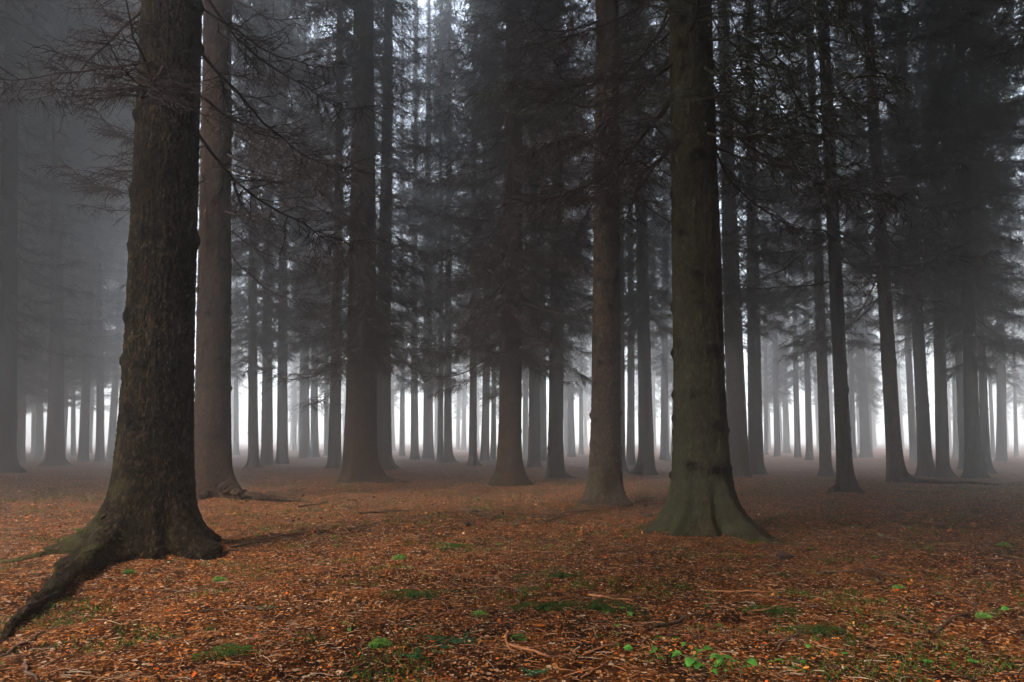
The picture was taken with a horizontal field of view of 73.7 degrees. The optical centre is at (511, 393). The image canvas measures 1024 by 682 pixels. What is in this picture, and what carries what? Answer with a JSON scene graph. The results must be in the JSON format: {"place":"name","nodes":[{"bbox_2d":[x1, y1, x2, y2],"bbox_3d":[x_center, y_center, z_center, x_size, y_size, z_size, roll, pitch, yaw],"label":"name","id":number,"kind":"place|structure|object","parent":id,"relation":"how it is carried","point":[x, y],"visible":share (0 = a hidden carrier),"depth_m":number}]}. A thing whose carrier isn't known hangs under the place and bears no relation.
{"place":"outdoors","nodes":[
{"label":"outdoors","id":0,"kind":"place"},
{"bbox_2d":[0,444,1023,681],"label":"ground","id":1,"kind":"structure","parent":0,"point":[785,462],"depth_m":5.50},
{"bbox_2d":[0,0,40,125],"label":"spruce tree","id":2,"kind":"object","parent":1,"relation":"on","point":[2,99],"visible":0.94,"depth_m":14.37},
{"bbox_2d":[0,0,49,80],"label":"spruce tree","id":3,"kind":"object","parent":1,"relation":"on","point":[36,10],"visible":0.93,"depth_m":21.42},
{"bbox_2d":[26,375,47,453],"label":"spruce tree","id":4,"kind":"object","parent":1,"relation":"on","point":[32,408],"visible":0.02,"depth_m":55.16},
{"bbox_2d":[3,620,74,656],"bbox_3d":[-2.800,1.420,3.968,0.164,0.054,0.588,0,-4,0],"label":"fallen twig","id":5,"kind":"object","parent":1,"relation":"on","point":[17,645],"visible":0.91,"depth_m":3.91},
{"bbox_2d":[0,76,131,462],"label":"spruce tree","id":6,"kind":"object","parent":1,"relation":"on","point":[21,451],"visible":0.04,"depth_m":36.82},
{"bbox_2d":[18,194,113,457],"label":"spruce tree","id":7,"kind":"object","parent":1,"relation":"on","point":[39,453],"visible":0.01,"depth_m":46.42},
{"bbox_2d":[0,0,137,472],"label":"spruce tree","id":8,"kind":"object","parent":1,"relation":"on","point":[10,247],"visible":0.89,"depth_m":23.14},
{"bbox_2d":[0,0,137,458],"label":"spruce tree","id":9,"kind":"object","parent":1,"relation":"on","point":[21,284],"visible":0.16,"depth_m":33.81},
{"bbox_2d":[18,137,132,459],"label":"spruce tree","id":10,"kind":"object","parent":1,"relation":"on","point":[42,401],"visible":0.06,"depth_m":40.87},
{"bbox_2d":[29,221,127,455],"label":"spruce tree","id":11,"kind":"object","parent":1,"relation":"on","point":[73,432],"depth_m":51.95},
{"bbox_2d":[44,227,126,455],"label":"spruce tree","id":12,"kind":"object","parent":1,"relation":"on","point":[66,416],"visible":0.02,"depth_m":51.93},
{"bbox_2d":[68,220,126,453],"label":"spruce tree","id":13,"kind":"object","parent":1,"relation":"on","point":[92,403],"visible":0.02,"depth_m":55.85},
{"bbox_2d":[0,0,201,461],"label":"spruce tree","id":14,"kind":"object","parent":1,"relation":"on","point":[100,447],"visible":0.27,"depth_m":36.80},
{"bbox_2d":[0,0,202,466],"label":"spruce tree","id":15,"kind":"object","parent":1,"relation":"on","point":[55,455],"visible":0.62,"depth_m":29.99},
{"bbox_2d":[1,17,201,461],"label":"spruce tree","id":16,"kind":"object","parent":1,"relation":"on","point":[83,450],"visible":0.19,"depth_m":36.80},
{"bbox_2d":[40,149,198,458],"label":"spruce tree","id":17,"kind":"object","parent":1,"relation":"on","point":[116,386],"visible":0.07,"depth_m":45.97},
{"bbox_2d":[0,0,387,642],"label":"spruce tree","id":18,"kind":"object","parent":1,"relation":"on","point":[149,508],"visible":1,"depth_m":6.69},
{"bbox_2d":[29,0,367,501],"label":"spruce tree","id":19,"kind":"object","parent":1,"relation":"on","point":[215,477],"visible":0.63,"depth_m":12.89},
{"bbox_2d":[189,642,269,660],"bbox_3d":[-1.383,1.311,3.485,0.457,0.042,0.293,0,-4,0],"label":"moss clump","id":20,"kind":"object","parent":1,"relation":"on","point":[223,652],"visible":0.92,"depth_m":3.45},
{"bbox_2d":[231,268,246,448],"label":"spruce tree","id":21,"kind":"object","parent":1,"relation":"on","point":[232,428],"visible":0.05,"depth_m":101.08},
{"bbox_2d":[231,61,247,455],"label":"spruce tree","id":22,"kind":"object","parent":1,"relation":"on","point":[236,451],"visible":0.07,"depth_m":52.05},
{"bbox_2d":[195,0,320,467],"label":"spruce tree","id":23,"kind":"object","parent":1,"relation":"on","point":[251,327],"visible":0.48,"depth_m":26.19},
{"bbox_2d":[198,0,328,464],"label":"spruce tree","id":24,"kind":"object","parent":1,"relation":"on","point":[266,457],"visible":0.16,"depth_m":30.54},
{"bbox_2d":[231,0,348,463],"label":"spruce tree","id":25,"kind":"object","parent":1,"relation":"on","point":[282,456],"visible":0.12,"depth_m":32.73},
{"bbox_2d":[287,246,299,450],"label":"spruce tree","id":26,"kind":"object","parent":1,"relation":"on","point":[295,394],"visible":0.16,"depth_m":77.86},
{"bbox_2d":[287,269,299,448],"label":"spruce tree","id":27,"kind":"object","parent":1,"relation":"on","point":[291,416],"visible":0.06,"depth_m":100.59},
{"bbox_2d":[279,0,333,458],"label":"spruce tree","id":28,"kind":"object","parent":1,"relation":"on","point":[304,437],"visible":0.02,"depth_m":41.99},
{"bbox_2d":[296,0,333,457],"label":"spruce tree","id":29,"kind":"object","parent":1,"relation":"on","point":[314,443],"visible":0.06,"depth_m":44.25},
{"bbox_2d":[310,63,347,455],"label":"spruce tree","id":30,"kind":"object","parent":1,"relation":"on","point":[326,428],"visible":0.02,"depth_m":52.03},
{"bbox_2d":[265,0,409,467],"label":"spruce tree","id":31,"kind":"object","parent":1,"relation":"on","point":[334,459],"visible":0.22,"depth_m":25.96},
{"bbox_2d":[341,294,347,448],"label":"spruce tree","id":32,"kind":"object","parent":1,"relation":"on","point":[344,402],"visible":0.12,"depth_m":103.42},
{"bbox_2d":[246,0,464,482],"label":"spruce tree","id":33,"kind":"object","parent":1,"relation":"on","point":[362,320],"visible":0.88,"depth_m":18.46},
{"bbox_2d":[368,636,393,648],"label":"moss clump","id":34,"kind":"object","parent":1,"relation":"on","point":[381,642],"visible":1,"depth_m":3.52},
{"bbox_2d":[310,0,461,469],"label":"spruce tree","id":35,"kind":"object","parent":1,"relation":"on","point":[384,436],"visible":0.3,"depth_m":25.06},
{"bbox_2d":[391,178,405,450],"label":"spruce tree","id":36,"kind":"object","parent":1,"relation":"on","point":[392,417],"visible":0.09,"depth_m":76.73},
{"bbox_2d":[391,0,421,455],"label":"spruce tree","id":37,"kind":"object","parent":1,"relation":"on","point":[400,387],"visible":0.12,"depth_m":49.10},
{"bbox_2d":[391,0,445,459],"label":"spruce tree","id":38,"kind":"object","parent":1,"relation":"on","point":[414,453],"visible":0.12,"depth_m":36.86},
{"bbox_2d":[380,588,456,601],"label":"moss clump","id":39,"kind":"object","parent":1,"relation":"on","point":[411,593],"visible":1,"depth_m":4.83},
{"bbox_2d":[403,0,444,458],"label":"spruce tree","id":40,"kind":"object","parent":1,"relation":"on","point":[428,447],"visible":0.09,"depth_m":39.99},
{"bbox_2d":[399,642,455,660],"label":"fallen sprig","id":41,"kind":"object","parent":1,"relation":"on","point":[420,654],"visible":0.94,"depth_m":3.35},
{"bbox_2d":[432,261,437,450],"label":"spruce tree","id":42,"kind":"object","parent":1,"relation":"on","point":[435,423],"visible":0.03,"depth_m":82.26},
{"bbox_2d":[391,0,497,461],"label":"spruce tree","id":43,"kind":"object","parent":1,"relation":"on","point":[440,437],"visible":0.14,"depth_m":34.08},
{"bbox_2d":[392,0,502,462],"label":"spruce tree","id":44,"kind":"object","parent":1,"relation":"on","point":[448,456],"visible":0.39,"depth_m":31.80},
{"bbox_2d":[431,627,487,644],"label":"fallen sprig","id":45,"kind":"object","parent":1,"relation":"on","point":[454,641],"visible":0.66,"depth_m":3.54},
{"bbox_2d":[452,335,467,449],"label":"spruce tree","id":46,"kind":"object","parent":1,"relation":"on","point":[458,413],"visible":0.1,"depth_m":90.54},
{"bbox_2d":[452,240,469,450],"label":"spruce tree","id":47,"kind":"object","parent":1,"relation":"on","point":[464,401],"visible":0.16,"depth_m":79.77},
{"bbox_2d":[402,0,528,465],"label":"spruce tree","id":48,"kind":"object","parent":1,"relation":"on","point":[473,460],"visible":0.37,"depth_m":27.07},
{"bbox_2d":[469,300,482,448],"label":"spruce tree","id":49,"kind":"object","parent":1,"relation":"on","point":[479,416],"visible":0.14,"depth_m":98.79},
{"bbox_2d":[463,6,502,459],"bbox_3d":[-0.980,-12.177,37.381,4.132,32.155,4.053,0,-2,0],"label":"spruce tree","id":50,"kind":"object","parent":1,"relation":"on","point":[493,429],"visible":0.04,"depth_m":36.73},
{"bbox_2d":[442,0,526,460],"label":"spruce tree","id":51,"kind":"object","parent":1,"relation":"on","point":[484,454],"visible":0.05,"depth_m":33.98},
{"bbox_2d":[400,0,595,485],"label":"spruce tree","id":52,"kind":"object","parent":1,"relation":"on","point":[511,252],"visible":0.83,"depth_m":16.97},
{"bbox_2d":[0,478,1023,681],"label":"moss film","id":53,"kind":"object","parent":1,"relation":"on","point":[591,586],"visible":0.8,"depth_m":4.80},
{"bbox_2d":[447,1,595,466],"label":"spruce tree","id":54,"kind":"object","parent":1,"relation":"on","point":[534,455],"visible":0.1,"depth_m":25.25},
{"bbox_2d":[522,135,529,456],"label":"spruce tree","id":55,"kind":"object","parent":1,"relation":"on","point":[525,393],"visible":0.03,"depth_m":46.47},
{"bbox_2d":[509,599,576,614],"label":"moss clump","id":56,"kind":"object","parent":1,"relation":"on","point":[546,607],"visible":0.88,"depth_m":4.31},
{"bbox_2d":[498,40,590,460],"bbox_3d":[1.548,-12.540,34.910,5.715,32.397,6.154,0,-3,0],"label":"spruce tree","id":57,"kind":"object","parent":1,"relation":"on","point":[543,428],"visible":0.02,"depth_m":33.88},
{"bbox_2d":[513,567,597,582],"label":"moss clump","id":58,"kind":"object","parent":1,"relation":"on","point":[560,574],"visible":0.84,"depth_m":5.60},
{"bbox_2d":[468,0,647,478],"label":"spruce tree","id":59,"kind":"object","parent":1,"relation":"on","point":[555,459],"visible":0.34,"depth_m":19.67},
{"bbox_2d":[547,208,578,452],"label":"spruce tree","id":60,"kind":"object","parent":1,"relation":"on","point":[565,418],"visible":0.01,"depth_m":59.15},
{"bbox_2d":[563,1,591,456],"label":"spruce tree","id":61,"kind":"object","parent":1,"relation":"on","point":[569,395],"visible":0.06,"depth_m":44.17},
{"bbox_2d":[565,48,592,454],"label":"spruce tree","id":62,"kind":"object","parent":1,"relation":"on","point":[581,446],"visible":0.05,"depth_m":52.00},
{"bbox_2d":[576,263,591,448],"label":"spruce tree","id":63,"kind":"object","parent":1,"relation":"on","point":[585,430],"visible":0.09,"depth_m":91.52},
{"bbox_2d":[578,224,592,421],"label":"spruce tree","id":64,"kind":"object","parent":1,"relation":"on","point":[588,396],"visible":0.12,"depth_m":87.49},
{"bbox_2d":[552,596,650,619],"bbox_3d":[0.534,1.339,4.316,0.596,0.057,0.539,0,-4,0],"label":"moss clump","id":65,"kind":"object","parent":1,"relation":"on","point":[606,607],"visible":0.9,"depth_m":4.28},
{"bbox_2d":[540,0,672,471],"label":"spruce tree","id":66,"kind":"object","parent":1,"relation":"on","point":[622,351],"visible":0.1,"depth_m":22.61},
{"bbox_2d":[468,0,762,506],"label":"spruce tree","id":67,"kind":"object","parent":1,"relation":"on","point":[604,486],"visible":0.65,"depth_m":12.10},
{"bbox_2d":[576,1,671,464],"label":"spruce tree","id":68,"kind":"object","parent":1,"relation":"on","point":[630,370],"visible":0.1,"depth_m":30.45},
{"bbox_2d":[548,0,729,474],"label":"spruce tree","id":69,"kind":"object","parent":1,"relation":"on","point":[645,464],"visible":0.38,"depth_m":21.56},
{"bbox_2d":[635,1,672,460],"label":"spruce tree","id":70,"kind":"object","parent":1,"relation":"on","point":[664,350],"visible":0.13,"depth_m":36.84},
{"bbox_2d":[649,181,660,450],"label":"spruce tree","id":71,"kind":"object","parent":1,"relation":"on","point":[654,392],"visible":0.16,"depth_m":74.58},
{"bbox_2d":[650,54,672,457],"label":"spruce tree","id":72,"kind":"object","parent":1,"relation":"on","point":[669,391],"visible":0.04,"depth_m":42.12},
{"bbox_2d":[654,230,671,449],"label":"spruce tree","id":73,"kind":"object","parent":1,"relation":"on","point":[669,408],"visible":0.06,"depth_m":82.97},
{"bbox_2d":[647,607,712,630],"bbox_3d":[1.000,1.346,4.034,0.506,0.066,0.521,0,-4,0],"label":"fallen twig","id":74,"kind":"object","parent":1,"relation":"on","point":[665,624],"visible":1,"depth_m":4.02},
{"bbox_2d":[653,635,733,674],"bbox_3d":[0.814,1.180,3.050,0.350,0.171,0.292,0,-4,0],"label":"seedling","id":75,"kind":"object","parent":1,"relation":"on","point":[689,661],"visible":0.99,"depth_m":3.05},
{"bbox_2d":[492,0,927,543],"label":"spruce tree","id":76,"kind":"object","parent":1,"relation":"on","point":[702,499],"visible":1,"depth_m":8.50},
{"bbox_2d":[634,0,840,476],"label":"spruce tree","id":77,"kind":"object","parent":1,"relation":"on","point":[734,331],"visible":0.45,"depth_m":20.61},
{"bbox_2d":[656,0,844,473],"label":"spruce tree","id":78,"kind":"object","parent":1,"relation":"on","point":[755,446],"visible":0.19,"depth_m":22.57},
{"bbox_2d":[741,68,787,454],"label":"spruce tree","id":79,"kind":"object","parent":1,"relation":"on","point":[766,399],"visible":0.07,"depth_m":51.94},
{"bbox_2d":[737,603,801,619],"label":"moss clump","id":80,"kind":"object","parent":1,"relation":"on","point":[779,611],"visible":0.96,"depth_m":4.27},
{"bbox_2d":[760,185,778,449],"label":"spruce tree","id":81,"kind":"object","parent":1,"relation":"on","point":[769,430],"visible":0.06,"depth_m":80.91},
{"bbox_2d":[762,294,792,449],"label":"spruce tree","id":82,"kind":"object","parent":1,"relation":"on","point":[781,437],"depth_m":82.97},
{"bbox_2d":[759,10,797,456],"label":"spruce tree","id":83,"kind":"object","parent":1,"relation":"on","point":[775,391],"visible":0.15,"depth_m":44.32},
{"bbox_2d":[766,104,800,452],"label":"spruce tree","id":84,"kind":"object","parent":1,"relation":"on","point":[786,434],"visible":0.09,"depth_m":62.47},
{"bbox_2d":[765,37,815,457],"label":"spruce tree","id":85,"kind":"object","parent":1,"relation":"on","point":[797,441],"visible":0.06,"depth_m":42.20},
{"bbox_2d":[779,0,827,459],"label":"spruce tree","id":86,"kind":"object","parent":1,"relation":"on","point":[808,383],"visible":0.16,"depth_m":38.49},
{"bbox_2d":[802,237,818,449],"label":"spruce tree","id":87,"kind":"object","parent":1,"relation":"on","point":[815,394],"visible":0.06,"depth_m":79.59},
{"bbox_2d":[734,0,908,476],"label":"spruce tree","id":88,"kind":"object","parent":1,"relation":"on","point":[824,435],"visible":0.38,"depth_m":21.57},
{"bbox_2d":[782,621,861,640],"bbox_3d":[1.746,1.341,3.881,0.422,0.042,0.386,0,-4,0],"label":"moss clump","id":89,"kind":"object","parent":1,"relation":"on","point":[825,630],"visible":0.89,"depth_m":3.87},
{"bbox_2d":[812,146,835,450],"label":"spruce tree","id":90,"kind":"object","parent":1,"relation":"on","point":[831,399],"visible":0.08,"depth_m":74.23},
{"bbox_2d":[821,33,875,457],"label":"spruce tree","id":91,"kind":"object","parent":1,"relation":"on","point":[851,367],"visible":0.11,"depth_m":42.15},
{"bbox_2d":[716,0,991,493],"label":"spruce tree","id":92,"kind":"object","parent":1,"relation":"on","point":[846,481],"visible":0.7,"depth_m":14.38},
{"bbox_2d":[847,261,870,449],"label":"spruce tree","id":93,"kind":"object","parent":1,"relation":"on","point":[858,426],"visible":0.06,"depth_m":81.02},
{"bbox_2d":[840,6,891,457],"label":"spruce tree","id":94,"kind":"object","parent":1,"relation":"on","point":[865,441],"visible":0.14,"depth_m":44.07},
{"bbox_2d":[851,157,882,453],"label":"spruce tree","id":95,"kind":"object","parent":1,"relation":"on","point":[870,408],"visible":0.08,"depth_m":59.14},
{"bbox_2d":[867,226,883,448],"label":"spruce tree","id":96,"kind":"object","parent":1,"relation":"on","point":[874,440],"visible":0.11,"depth_m":99.09},
{"bbox_2d":[850,561,911,587],"bbox_3d":[2.692,1.357,5.269,0.513,0.112,0.946,0,-4,0],"label":"fallen twig","id":97,"kind":"object","parent":1,"relation":"on","point":[872,569],"visible":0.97,"depth_m":5.13},
{"bbox_2d":[765,0,1013,484],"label":"spruce tree","id":98,"kind":"object","parent":1,"relation":"on","point":[896,470],"visible":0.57,"depth_m":17.38},
{"bbox_2d":[864,13,931,461],"bbox_3d":[21.682,-13.642,38.272,4.248,35.432,4.416,0,-5,0],"label":"spruce tree","id":99,"kind":"object","parent":1,"relation":"on","point":[911,416],"visible":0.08,"depth_m":36.98},
{"bbox_2d":[892,273,907,448],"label":"spruce tree","id":100,"kind":"object","parent":1,"relation":"on","point":[900,390],"visible":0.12,"depth_m":88.73},
{"bbox_2d":[798,0,1022,476],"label":"spruce tree","id":101,"kind":"object","parent":1,"relation":"on","point":[925,465],"visible":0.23,"depth_m":21.56},
{"bbox_2d":[816,0,1023,477],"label":"spruce tree","id":102,"kind":"object","parent":1,"relation":"on","point":[943,468],"visible":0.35,"depth_m":20.92},
{"bbox_2d":[848,0,1023,477],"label":"spruce tree","id":103,"kind":"object","parent":1,"relation":"on","point":[974,467],"visible":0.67,"depth_m":20.19},
{"bbox_2d":[928,295,952,449],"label":"spruce tree","id":104,"kind":"object","parent":1,"relation":"on","point":[950,409],"visible":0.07,"depth_m":80.37},
{"bbox_2d":[932,180,960,457],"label":"spruce tree","id":105,"kind":"object","parent":1,"relation":"on","point":[955,453],"visible":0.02,"depth_m":44.19},
{"bbox_2d":[886,0,1023,469],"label":"spruce tree","id":106,"kind":"object","parent":1,"relation":"on","point":[960,401],"visible":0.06,"depth_m":26.85},
{"bbox_2d":[894,0,1023,472],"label":"spruce tree","id":107,"kind":"object","parent":1,"relation":"on","point":[984,429],"visible":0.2,"depth_m":23.94},
{"bbox_2d":[930,588,1014,634],"bbox_3d":[2.756,1.327,4.218,0.880,0.080,0.940,0,-4,0],"label":"fallen twig","id":108,"kind":"object","parent":1,"relation":"on","point":[947,621],"visible":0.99,"depth_m":4.07},
{"bbox_2d":[943,3,1023,461],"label":"spruce tree","id":109,"kind":"object","parent":1,"relation":"on","point":[1001,381],"visible":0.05,"depth_m":33.95},
{"bbox_2d":[975,89,1010,456],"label":"spruce tree","id":110,"kind":"object","parent":1,"relation":"on","point":[992,439],"visible":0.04,"depth_m":46.58},
{"bbox_2d":[970,0,1023,192],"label":"spruce tree","id":111,"kind":"object","parent":1,"relation":"on","point":[1003,61],"visible":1,"depth_m":11.61},
{"bbox_2d":[973,0,1023,221],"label":"spruce tree","id":112,"kind":"object","parent":1,"relation":"on","point":[1009,64],"visible":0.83,"depth_m":17.75},
{"bbox_2d":[978,0,1023,235],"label":"spruce tree","id":113,"kind":"object","parent":1,"relation":"on","point":[1018,19],"visible":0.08,"depth_m":30.80},
{"bbox_2d":[984,0,1023,226],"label":"spruce tree","id":114,"kind":"object","parent":1,"relation":"on","point":[1023,101],"visible":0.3,"depth_m":22.90},
{"bbox_2d":[992,71,1023,456],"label":"spruce tree","id":115,"kind":"object","parent":1,"relation":"on","point":[1016,400],"visible":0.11,"depth_m":49.18},
{"bbox_2d":[1009,222,1023,418],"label":"spruce tree","id":116,"kind":"object","parent":1,"relation":"on","point":[1021,409],"visible":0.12,"depth_m":90.46},
{"bbox_2d":[26,0,1023,443],"label":"sky","id":117,"kind":"structure","parent":0,"point":[243,409]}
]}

